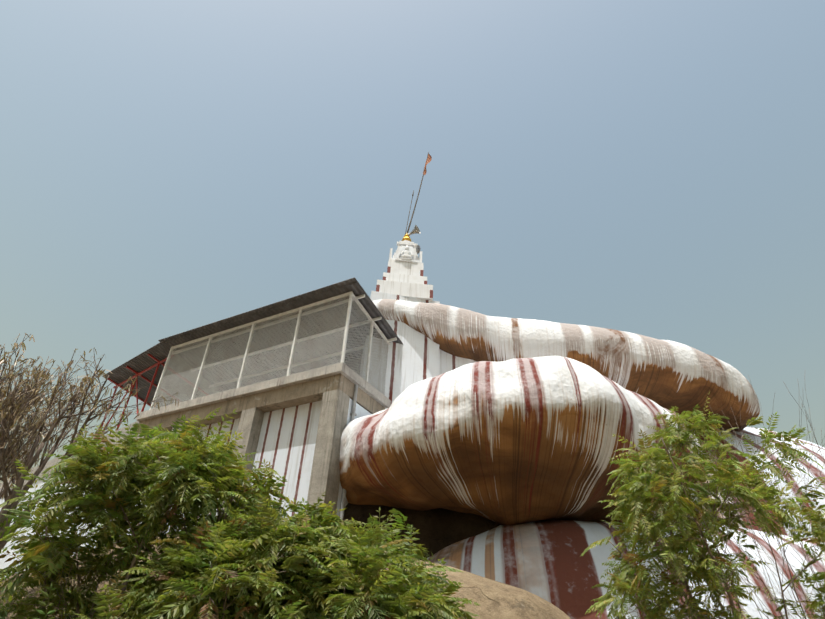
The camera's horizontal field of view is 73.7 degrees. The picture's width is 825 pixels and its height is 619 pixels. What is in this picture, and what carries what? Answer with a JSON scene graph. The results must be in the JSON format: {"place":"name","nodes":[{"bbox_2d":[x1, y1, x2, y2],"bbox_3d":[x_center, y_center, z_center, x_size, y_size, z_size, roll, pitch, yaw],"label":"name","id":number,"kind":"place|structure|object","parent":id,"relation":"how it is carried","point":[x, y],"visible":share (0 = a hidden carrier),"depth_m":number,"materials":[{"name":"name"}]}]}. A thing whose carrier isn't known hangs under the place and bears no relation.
{"place":"outdoors","nodes":[
{"label":"outdoors","id":0,"kind":"place"},
{"bbox_2d":[0,0,824,482],"label":"sky","id":1,"kind":"structure","parent":0,"point":[655,169],"materials":[{"name":"blue"}]},
{"bbox_3d":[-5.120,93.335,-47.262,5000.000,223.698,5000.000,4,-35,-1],"label":"hill terrain","id":2,"kind":"structure","parent":0,"visible":0},
{"bbox_2d":[0,577,9,618],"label":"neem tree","id":3,"kind":"object","parent":2,"relation":"on","point":[3,607],"visible":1,"depth_m":4.06,"materials":[{"name":"green plant"}]},
{"bbox_2d":[0,333,178,549],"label":"dry tree","id":4,"kind":"object","parent":2,"relation":"on","point":[26,398],"visible":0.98,"depth_m":6.89,"materials":[{"name":"brown plant"}]},
{"bbox_2d":[0,407,293,618],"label":"neem tree","id":5,"kind":"object","parent":2,"relation":"on","point":[187,474],"visible":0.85,"depth_m":4.71,"materials":[{"name":"green plant"}]},
{"bbox_2d":[0,152,477,578],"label":"temple hall","id":6,"kind":"structure","parent":2,"relation":"on","point":[300,382],"depth_m":14.89,"materials":[{"name":"concrete"}]},
{"bbox_2d":[0,534,570,618],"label":"boulder","id":7,"kind":"object","parent":2,"relation":"on","point":[496,599],"visible":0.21,"depth_m":6.71,"materials":[{"name":"beige stone"}]},
{"bbox_2d":[94,487,480,618],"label":"leafy bush","id":8,"kind":"object","parent":2,"relation":"on","point":[308,567],"visible":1,"depth_m":4.16,"materials":[{"name":"green plant"}]},
{"bbox_2d":[399,537,431,573],"bbox_3d":[-0.039,3.736,4.707,0.533,3.321,0.802,-10,-37,18],"label":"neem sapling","id":9,"kind":"object","parent":2,"relation":"on","point":[425,565],"visible":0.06,"depth_m":5.43,"materials":[{"name":"green plant"}]},
{"bbox_2d":[340,503,498,560],"bbox_3d":[0.155,6.475,11.819,6.037,4.970,3.671,4,-35,-1],"label":"cave opening","id":10,"kind":"object","parent":2,"relation":"on","point":[439,529],"visible":0.04,"depth_m":11.37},
{"bbox_2d":[427,519,824,618],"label":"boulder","id":11,"kind":"object","parent":2,"relation":"on","point":[543,559],"visible":0.44,"depth_m":10.08,"materials":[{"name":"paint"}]},
{"bbox_2d":[339,356,706,524],"bbox_3d":[2.634,3.634,13.063,8.830,3.421,6.668,4,-35,-1],"label":"boulder","id":12,"kind":"object","parent":11,"relation":"on","point":[515,441],"visible":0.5,"depth_m":10.69,"materials":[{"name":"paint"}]},
{"bbox_2d":[580,392,824,618],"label":"neem tree","id":13,"kind":"object","parent":2,"relation":"on","point":[670,501],"visible":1,"depth_m":5.98,"materials":[{"name":"green plant"}]},
{"bbox_2d":[647,427,824,539],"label":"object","id":14,"kind":"object","parent":2,"relation":"on","point":[814,469],"visible":0.04,"depth_m":13.89,"materials":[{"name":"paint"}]},
{"bbox_2d":[372,299,759,431],"bbox_3d":[4.160,1.803,16.533,11.409,3.395,3.479,4,-35,-1],"label":"boulder","id":15,"kind":"object","parent":14,"relation":"on","point":[667,374],"visible":0.69,"depth_m":15.23,"materials":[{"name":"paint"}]},
{"bbox_2d":[706,375,824,618],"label":"bare shrub","id":16,"kind":"object","parent":2,"relation":"on","point":[783,558],"visible":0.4,"depth_m":7.68,"materials":[{"name":"green plant"}]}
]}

